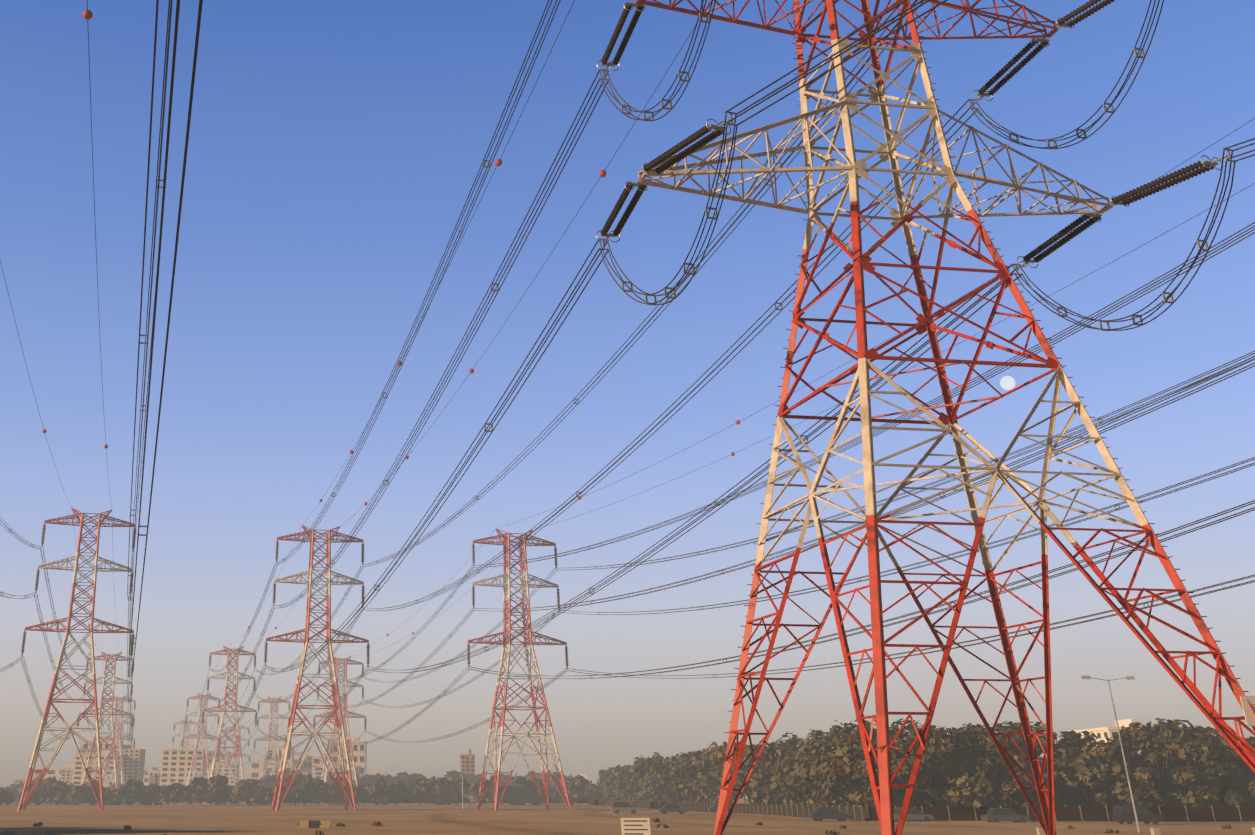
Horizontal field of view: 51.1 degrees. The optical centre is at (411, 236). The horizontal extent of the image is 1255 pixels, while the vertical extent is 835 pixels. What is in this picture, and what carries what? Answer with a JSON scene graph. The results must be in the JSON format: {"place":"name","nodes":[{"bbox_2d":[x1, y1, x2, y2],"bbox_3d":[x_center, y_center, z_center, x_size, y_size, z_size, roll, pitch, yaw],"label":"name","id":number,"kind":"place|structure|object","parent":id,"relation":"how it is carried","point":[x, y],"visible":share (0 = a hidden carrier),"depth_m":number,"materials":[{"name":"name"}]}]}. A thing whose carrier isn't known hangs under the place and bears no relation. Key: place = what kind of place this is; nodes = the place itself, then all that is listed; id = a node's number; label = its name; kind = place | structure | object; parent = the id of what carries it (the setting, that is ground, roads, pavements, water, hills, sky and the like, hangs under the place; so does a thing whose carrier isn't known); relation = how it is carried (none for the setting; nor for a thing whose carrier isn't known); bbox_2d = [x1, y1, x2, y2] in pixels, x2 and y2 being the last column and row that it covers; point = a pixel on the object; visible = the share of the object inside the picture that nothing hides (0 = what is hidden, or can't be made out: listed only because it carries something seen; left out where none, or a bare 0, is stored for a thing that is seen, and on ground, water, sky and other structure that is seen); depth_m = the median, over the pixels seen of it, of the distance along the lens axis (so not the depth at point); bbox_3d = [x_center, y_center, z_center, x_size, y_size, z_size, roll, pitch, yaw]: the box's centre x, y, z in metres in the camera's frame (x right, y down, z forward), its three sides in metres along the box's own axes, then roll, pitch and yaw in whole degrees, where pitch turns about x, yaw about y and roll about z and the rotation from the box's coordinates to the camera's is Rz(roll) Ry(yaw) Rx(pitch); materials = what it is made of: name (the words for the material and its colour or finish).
{"place":"outdoors","nodes":[
{"label":"outdoors","id":0,"kind":"place"},
{"bbox_2d":[21,522,136,658],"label":"pylon insulators","id":1,"kind":"object","parent":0,"point":[36,589],"visible":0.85,"depth_m":272.39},
{"bbox_2d":[264,540,369,666],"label":"pylon insulators","id":2,"kind":"object","parent":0,"point":[274,598],"visible":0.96,"depth_m":281.81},
{"bbox_2d":[467,543,568,667],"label":"pylon insulators","id":3,"kind":"object","parent":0,"point":[473,602],"visible":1,"depth_m":284.72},
{"bbox_2d":[0,812,1254,834],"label":"terrain","id":4,"kind":"structure","parent":0,"point":[580,825],"depth_m":129.39,"materials":[{"name":"brown soil"}]},
{"bbox_2d":[298,821,330,827],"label":"striped barrier","id":5,"kind":"object","parent":4,"relation":"on","point":[314,824],"visible":1,"depth_m":117.48,"materials":[{"name":"yellow"}]},
{"bbox_2d":[611,802,638,813],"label":"car","id":6,"kind":"object","parent":4,"relation":"on","point":[617,807],"visible":1,"depth_m":213.58,"materials":[{"name":"grey paint"}]},
{"bbox_2d":[32,818,1230,834],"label":"desert shrubs","id":7,"kind":"object","parent":4,"relation":"on","point":[661,825],"visible":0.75,"depth_m":114.72,"materials":[{"name":"green plant"}]},
{"bbox_2d":[621,818,650,834],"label":"sign board","id":8,"kind":"object","parent":4,"relation":"on","point":[635,826],"visible":1,"depth_m":55.42,"materials":[{"name":"white"}]},
{"bbox_2d":[717,746,758,803],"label":"tree","id":9,"kind":"object","parent":4,"relation":"on","point":[741,777],"visible":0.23,"depth_m":230.16,"materials":[{"name":"green plant"}]},
{"bbox_2d":[713,744,766,803],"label":"tree","id":10,"kind":"object","parent":4,"relation":"on","point":[733,795],"visible":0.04,"depth_m":237.85,"materials":[{"name":"green plant"}]},
{"bbox_2d":[747,740,793,804],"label":"tree","id":11,"kind":"object","parent":4,"relation":"on","point":[772,789],"visible":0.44,"depth_m":207.82,"materials":[{"name":"green plant"}]},
{"bbox_2d":[777,752,828,804],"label":"tree","id":12,"kind":"object","parent":4,"relation":"on","point":[792,791],"visible":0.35,"depth_m":191.72,"materials":[{"name":"green plant"}]},
{"bbox_2d":[779,738,829,805],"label":"tree","id":13,"kind":"object","parent":4,"relation":"on","point":[795,801],"visible":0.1,"depth_m":196.62,"materials":[{"name":"green plant"}]},
{"bbox_2d":[797,756,836,805],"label":"tree","id":14,"kind":"object","parent":4,"relation":"on","point":[812,801],"visible":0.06,"depth_m":187.10,"materials":[{"name":"green plant"}]},
{"bbox_2d":[799,720,857,806],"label":"tree","id":15,"kind":"object","parent":4,"relation":"on","point":[811,742],"visible":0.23,"depth_m":183.94,"materials":[{"name":"green plant"}]},
{"bbox_2d":[808,807,851,820],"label":"car","id":16,"kind":"object","parent":4,"relation":"on","point":[819,813],"visible":0.98,"depth_m":148.28,"materials":[{"name":"blue paint"}]},
{"bbox_2d":[798,755,874,806],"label":"tree","id":17,"kind":"object","parent":4,"relation":"on","point":[814,775],"visible":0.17,"depth_m":172.17,"materials":[{"name":"green plant"}]},
{"bbox_2d":[816,718,893,806],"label":"tree","id":18,"kind":"object","parent":4,"relation":"on","point":[844,785],"visible":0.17,"depth_m":165.61,"materials":[{"name":"green plant"}]},
{"bbox_2d":[822,729,939,806],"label":"tree","id":19,"kind":"object","parent":4,"relation":"on","point":[851,747],"visible":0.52,"depth_m":155.18,"materials":[{"name":"green plant"}]},
{"bbox_2d":[894,808,934,821],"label":"car","id":20,"kind":"object","parent":4,"relation":"on","point":[917,814],"visible":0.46,"depth_m":141.80,"materials":[{"name":"grey paint"}]},
{"bbox_2d":[874,718,960,800],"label":"tree","id":21,"kind":"object","parent":4,"relation":"on","point":[893,730],"visible":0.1,"depth_m":164.76,"materials":[{"name":"green plant"}]},
{"bbox_2d":[891,720,981,806],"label":"tree","id":22,"kind":"object","parent":4,"relation":"on","point":[941,749],"visible":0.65,"depth_m":153.27,"materials":[{"name":"green plant"}]},
{"bbox_2d":[919,757,1004,807],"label":"tree","id":23,"kind":"object","parent":4,"relation":"on","point":[965,790],"visible":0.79,"depth_m":152.26,"materials":[{"name":"green plant"}]},
{"bbox_2d":[950,722,1025,797],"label":"tree","id":24,"kind":"object","parent":4,"relation":"on","point":[976,742],"visible":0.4,"depth_m":165.57,"materials":[{"name":"green plant"}]},
{"bbox_2d":[981,808,1030,822],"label":"car","id":25,"kind":"object","parent":4,"relation":"on","point":[995,815],"visible":0.92,"depth_m":136.17,"materials":[{"name":"grey paint"}]},
{"bbox_2d":[977,751,1039,806],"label":"tree","id":26,"kind":"object","parent":4,"relation":"on","point":[1006,781],"visible":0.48,"depth_m":151.98,"materials":[{"name":"green plant"}]},
{"bbox_2d":[983,721,1079,768],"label":"tree","id":27,"kind":"object","parent":4,"relation":"on","point":[1061,755],"visible":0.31,"depth_m":163.44,"materials":[{"name":"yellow plant"}]},
{"bbox_2d":[1006,756,1086,806],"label":"tree","id":28,"kind":"object","parent":4,"relation":"on","point":[1072,787],"visible":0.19,"depth_m":154.66,"materials":[{"name":"green plant"}]},
{"bbox_2d":[1053,730,1099,806],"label":"tree","id":29,"kind":"object","parent":4,"relation":"on","point":[1075,738],"visible":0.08,"depth_m":174.09,"materials":[{"name":"green plant"}]},
{"bbox_2d":[1046,758,1132,806],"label":"tree","id":30,"kind":"object","parent":4,"relation":"on","point":[1100,795],"visible":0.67,"depth_m":154.99,"materials":[{"name":"green plant"}]},
{"bbox_2d":[1080,676,1140,831],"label":"street lamp","id":31,"kind":"object","parent":4,"relation":"on","point":[1125,764],"visible":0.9,"depth_m":108.14,"materials":[{"name":"grey metal"}]},
{"bbox_2d":[1067,732,1167,806],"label":"tree","id":32,"kind":"object","parent":4,"relation":"on","point":[1146,792],"visible":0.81,"depth_m":154.50,"materials":[{"name":"green plant"}]},
{"bbox_2d":[1111,805,1163,823],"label":"car","id":33,"kind":"object","parent":4,"relation":"on","point":[1121,814],"visible":0.96,"depth_m":134.34,"materials":[{"name":"black paint"}]},
{"bbox_2d":[1092,722,1221,806],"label":"tree","id":34,"kind":"object","parent":4,"relation":"on","point":[1171,732],"visible":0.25,"depth_m":165.03,"materials":[{"name":"green plant"}]},
{"bbox_2d":[1117,716,1196,773],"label":"tree","id":35,"kind":"object","parent":4,"relation":"on","point":[1154,727],"visible":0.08,"depth_m":173.45,"materials":[{"name":"yellow plant"}]},
{"bbox_2d":[1159,739,1240,806],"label":"tree","id":36,"kind":"object","parent":4,"relation":"on","point":[1182,776],"visible":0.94,"depth_m":153.34,"materials":[{"name":"green plant"}]},
{"bbox_2d":[1170,743,1254,806],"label":"tree","id":37,"kind":"object","parent":4,"relation":"on","point":[1234,798],"visible":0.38,"depth_m":154.63,"materials":[{"name":"green plant"}]},
{"bbox_2d":[1188,732,1254,806],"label":"tree","id":38,"kind":"object","parent":4,"relation":"on","point":[1208,738],"visible":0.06,"depth_m":163.82,"materials":[{"name":"green plant"}]},
{"bbox_2d":[0,797,1254,834],"bbox_3d":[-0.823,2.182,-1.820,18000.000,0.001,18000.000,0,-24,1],"label":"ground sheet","id":39,"kind":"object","parent":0,"point":[324,807],"depth_m":208.25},
{"bbox_2d":[32,763,72,780],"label":"building","id":40,"kind":"structure","parent":39,"relation":"on","point":[53,771],"depth_m":924.51,"materials":[{"name":"grey concrete"}]},
{"bbox_2d":[43,785,65,804],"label":"tree","id":41,"kind":"object","parent":39,"relation":"on","point":[55,795],"visible":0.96,"depth_m":415.43,"materials":[{"name":"green plant"}]},
{"bbox_2d":[61,786,90,804],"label":"tree","id":42,"kind":"object","parent":39,"relation":"on","point":[73,795],"visible":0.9,"depth_m":415.40,"materials":[{"name":"green plant"}]},
{"bbox_2d":[17,508,135,811],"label":"pylon","id":43,"kind":"object","parent":39,"relation":"on","point":[49,703],"visible":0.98,"depth_m":268.81,"materials":[{"name":"red metal"}]},
{"bbox_2d":[72,750,119,787],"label":"building","id":44,"kind":"structure","parent":39,"relation":"on","point":[78,773],"depth_m":844.55,"materials":[{"name":"grey concrete"}]},
{"bbox_2d":[79,651,132,788],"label":"pylon","id":45,"kind":"object","parent":39,"relation":"on","point":[113,682],"visible":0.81,"depth_m":542.38,"materials":[{"name":"red metal"}]},
{"bbox_2d":[76,745,145,784],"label":"building","id":46,"kind":"structure","parent":39,"relation":"on","point":[135,769],"depth_m":855.54,"materials":[{"name":"grey concrete"}]},
{"bbox_2d":[100,695,134,787],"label":"pylon","id":47,"kind":"object","parent":39,"relation":"on","point":[121,717],"visible":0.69,"depth_m":790.62,"materials":[{"name":"metal"}]},
{"bbox_2d":[108,719,130,740],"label":"pylon","id":48,"kind":"object","parent":39,"relation":"on","point":[123,723],"visible":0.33,"depth_m":1052.82,"materials":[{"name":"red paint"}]},
{"bbox_2d":[0,0,1254,771],"bbox_3d":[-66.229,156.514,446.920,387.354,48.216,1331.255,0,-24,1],"label":"conductors","id":49,"kind":"object","parent":48,"relation":"attached to","point":[670,298],"visible":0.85,"depth_m":96.66,"materials":[{"name":"grey"}]},
{"bbox_2d":[42,10,739,635],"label":"marker balls","id":50,"kind":"object","parent":49,"relation":"attached to","point":[88,14],"visible":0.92,"depth_m":109.47},
{"bbox_2d":[107,790,141,804],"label":"tree","id":51,"kind":"object","parent":39,"relation":"on","point":[118,796],"visible":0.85,"depth_m":415.35,"materials":[{"name":"green plant"}]},
{"bbox_2d":[121,778,147,803],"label":"tree","id":52,"kind":"object","parent":39,"relation":"on","point":[136,786],"visible":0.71,"depth_m":417.16,"materials":[{"name":"green plant"}]},
{"bbox_2d":[139,784,162,804],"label":"tree","id":53,"kind":"object","parent":39,"relation":"on","point":[149,796],"visible":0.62,"depth_m":418.88,"materials":[{"name":"green plant"}]},
{"bbox_2d":[161,782,188,805],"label":"tree","id":54,"kind":"object","parent":39,"relation":"on","point":[173,791],"visible":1,"depth_m":402.53,"materials":[{"name":"green plant"}]},
{"bbox_2d":[160,745,205,787],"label":"building","id":55,"kind":"structure","parent":39,"relation":"on","point":[173,770],"depth_m":832.51,"materials":[{"name":"grey concrete"}]},
{"bbox_2d":[173,784,204,804],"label":"tree","id":56,"kind":"object","parent":39,"relation":"on","point":[195,791],"visible":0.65,"depth_m":412.24,"materials":[{"name":"green plant"}]},
{"bbox_2d":[183,693,219,785],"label":"pylon","id":57,"kind":"object","parent":39,"relation":"on","point":[204,738],"visible":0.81,"depth_m":783.35,"materials":[{"name":"red metal"}]},
{"bbox_2d":[201,774,231,805],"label":"tree","id":58,"kind":"object","parent":39,"relation":"on","point":[217,789],"visible":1,"depth_m":403.38,"materials":[{"name":"green plant"}]},
{"bbox_2d":[205,760,238,786],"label":"building","id":59,"kind":"structure","parent":39,"relation":"on","point":[226,773],"depth_m":936.42,"materials":[{"name":"grey concrete"}]},
{"bbox_2d":[203,646,256,803],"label":"pylon","id":60,"kind":"object","parent":39,"relation":"on","point":[238,744],"visible":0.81,"depth_m":541.38,"materials":[{"name":"red metal"}]},
{"bbox_2d":[226,785,248,804],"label":"tree","id":61,"kind":"object","parent":39,"relation":"on","point":[238,794],"visible":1,"depth_m":419.14,"materials":[{"name":"green plant"}]},
{"bbox_2d":[249,760,263,784],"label":"building","id":62,"kind":"structure","parent":39,"relation":"on","point":[258,766],"depth_m":1166.14,"materials":[{"name":"grey concrete"}]},
{"bbox_2d":[254,696,289,779],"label":"pylon","id":63,"kind":"object","parent":39,"relation":"on","point":[270,718],"visible":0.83,"depth_m":797.73,"materials":[{"name":"red metal"}]},
{"bbox_2d":[264,742,293,776],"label":"building","id":64,"kind":"structure","parent":39,"relation":"on","point":[271,761],"depth_m":967.85,"materials":[{"name":"grey concrete"}]},
{"bbox_2d":[274,773,314,804],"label":"tree","id":65,"kind":"object","parent":39,"relation":"on","point":[297,792],"visible":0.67,"depth_m":410.47,"materials":[{"name":"green plant"}]},
{"bbox_2d":[266,525,368,810],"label":"pylon","id":66,"kind":"object","parent":39,"relation":"on","point":[342,744],"visible":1,"depth_m":276.80,"materials":[{"name":"red metal"}]},
{"bbox_2d":[304,778,330,804],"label":"tree","id":67,"kind":"object","parent":39,"relation":"on","point":[319,794],"visible":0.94,"depth_m":418.29,"materials":[{"name":"green plant"}]},
{"bbox_2d":[327,777,348,804],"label":"tree","id":68,"kind":"object","parent":39,"relation":"on","point":[333,798],"visible":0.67,"depth_m":424.69,"materials":[{"name":"green plant"}]},
{"bbox_2d":[314,656,365,802],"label":"pylon","id":69,"kind":"object","parent":39,"relation":"on","point":[324,776],"visible":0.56,"depth_m":550.88,"materials":[{"name":"red metal"}]},
{"bbox_2d":[331,737,366,777],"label":"building","id":70,"kind":"structure","parent":39,"relation":"on","point":[360,753],"depth_m":869.43,"materials":[{"name":"grey concrete"}]},
{"bbox_2d":[343,783,370,803],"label":"tree","id":71,"kind":"object","parent":39,"relation":"on","point":[361,792],"visible":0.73,"depth_m":423.92,"materials":[{"name":"green plant"}]},
{"bbox_2d":[364,778,392,804],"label":"tree","id":72,"kind":"object","parent":39,"relation":"on","point":[377,789],"visible":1,"depth_m":410.70,"materials":[{"name":"green plant"}]},
{"bbox_2d":[387,781,408,804],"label":"tree","id":73,"kind":"object","parent":39,"relation":"on","point":[401,793],"visible":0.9,"depth_m":413.55,"materials":[{"name":"green plant"}]},
{"bbox_2d":[407,777,436,804],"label":"tree","id":74,"kind":"object","parent":39,"relation":"on","point":[414,791],"visible":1,"depth_m":417.19,"materials":[{"name":"green plant"}]},
{"bbox_2d":[424,776,449,804],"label":"tree","id":75,"kind":"object","parent":39,"relation":"on","point":[441,785],"visible":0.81,"depth_m":424.16,"materials":[{"name":"green plant"}]},
{"bbox_2d":[442,778,470,804],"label":"tree","id":76,"kind":"object","parent":39,"relation":"on","point":[454,793],"visible":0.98,"depth_m":416.90,"materials":[{"name":"green plant"}]},
{"bbox_2d":[460,749,474,796],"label":"building","id":77,"kind":"structure","parent":39,"relation":"on","point":[468,764],"depth_m":683.95,"materials":[{"name":"grey concrete"}]},
{"bbox_2d":[469,778,492,805],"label":"tree","id":78,"kind":"object","parent":39,"relation":"on","point":[474,786],"visible":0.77,"depth_m":409.44,"materials":[{"name":"green plant"}]},
{"bbox_2d":[491,782,513,802],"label":"tree","id":79,"kind":"object","parent":39,"relation":"on","point":[507,797],"visible":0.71,"depth_m":415.12,"materials":[{"name":"green plant"}]},
{"bbox_2d":[468,529,571,810],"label":"pylon","id":80,"kind":"object","parent":39,"relation":"on","point":[504,584],"visible":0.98,"depth_m":280.06,"materials":[{"name":"red metal"}]},
{"bbox_2d":[509,777,530,804],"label":"tree","id":81,"kind":"object","parent":39,"relation":"on","point":[522,788],"visible":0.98,"depth_m":415.57,"materials":[{"name":"green plant"}]},
{"bbox_2d":[527,778,549,804],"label":"tree","id":82,"kind":"object","parent":39,"relation":"on","point":[536,798],"visible":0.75,"depth_m":417.33,"materials":[{"name":"green plant"}]},
{"bbox_2d":[567,774,595,805],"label":"tree","id":83,"kind":"object","parent":39,"relation":"on","point":[577,784],"visible":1,"depth_m":409.20,"materials":[{"name":"green plant"}]},
{"bbox_2d":[601,770,620,800],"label":"tree","id":84,"kind":"object","parent":39,"relation":"on","point":[608,793],"visible":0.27,"depth_m":387.58,"materials":[{"name":"green plant"}]},
{"bbox_2d":[612,765,633,800],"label":"tree","id":85,"kind":"object","parent":39,"relation":"on","point":[626,792],"visible":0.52,"depth_m":366.99,"materials":[{"name":"green plant"}]},
{"bbox_2d":[629,752,663,801],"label":"tree","id":86,"kind":"object","parent":39,"relation":"on","point":[648,765],"visible":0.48,"depth_m":324.71,"materials":[{"name":"green plant"}]},
{"bbox_2d":[638,763,669,801],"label":"tree","id":87,"kind":"object","parent":39,"relation":"on","point":[655,785],"visible":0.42,"depth_m":319.05,"materials":[{"name":"green plant"}]},
{"bbox_2d":[655,755,683,801],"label":"tree","id":88,"kind":"object","parent":39,"relation":"on","point":[663,770],"visible":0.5,"depth_m":303.46,"materials":[{"name":"green plant"}]},
{"bbox_2d":[665,752,709,802],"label":"tree","id":89,"kind":"object","parent":39,"relation":"on","point":[673,772],"visible":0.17,"depth_m":285.59,"materials":[{"name":"green plant"}]},
{"bbox_2d":[677,754,709,800],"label":"tree","id":90,"kind":"object","parent":39,"relation":"on","point":[686,788],"visible":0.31,"depth_m":274.37,"materials":[{"name":"green plant"}]},
{"bbox_2d":[691,741,724,802],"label":"tree","id":91,"kind":"object","parent":39,"relation":"on","point":[706,769],"visible":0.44,"depth_m":254.61,"materials":[{"name":"green plant"}]},
{"bbox_2d":[708,741,749,803],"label":"tree","id":92,"kind":"object","parent":39,"relation":"on","point":[718,755],"visible":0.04,"depth_m":250.45,"materials":[{"name":"green plant"}]},
{"bbox_2d":[283,797,1254,820],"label":"boundary fence","id":93,"kind":"object","parent":39,"relation":"on","point":[1079,813],"visible":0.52,"depth_m":149.86,"materials":[{"name":"grey"}]},
{"bbox_2d":[1073,719,1144,753],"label":"building","id":94,"kind":"structure","parent":39,"relation":"on","point":[1102,733],"depth_m":392.98,"materials":[{"name":"grey"}]},
{"bbox_2d":[1230,771,1254,802],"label":"tree","id":95,"kind":"object","parent":39,"relation":"on","point":[1248,781],"visible":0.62,"depth_m":154.74,"materials":[{"name":"green plant"}]},
{"bbox_2d":[0,0,1254,796],"label":"sky","id":96,"kind":"structure","parent":0,"point":[337,149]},
{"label":"tower plinths","id":97,"kind":"object","parent":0,"visible":0},
{"bbox_2d":[636,0,1254,834],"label":"tension tower","id":98,"kind":"structure","parent":97,"relation":"on","point":[882,790],"depth_m":51.63,"materials":[{"name":"red metal"}]},
{"bbox_2d":[596,0,1235,274],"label":"strain insulators","id":99,"kind":"object","parent":98,"relation":"hanging from","point":[1123,199],"visible":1,"depth_m":57.04,"materials":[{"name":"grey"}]},
{"bbox_2d":[1240,696,1254,725],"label":"tower number plate","id":100,"kind":"object","parent":98,"relation":"attached to","point":[1249,716],"visible":0.88,"depth_m":41.15,"materials":[{"name":"white metal"}]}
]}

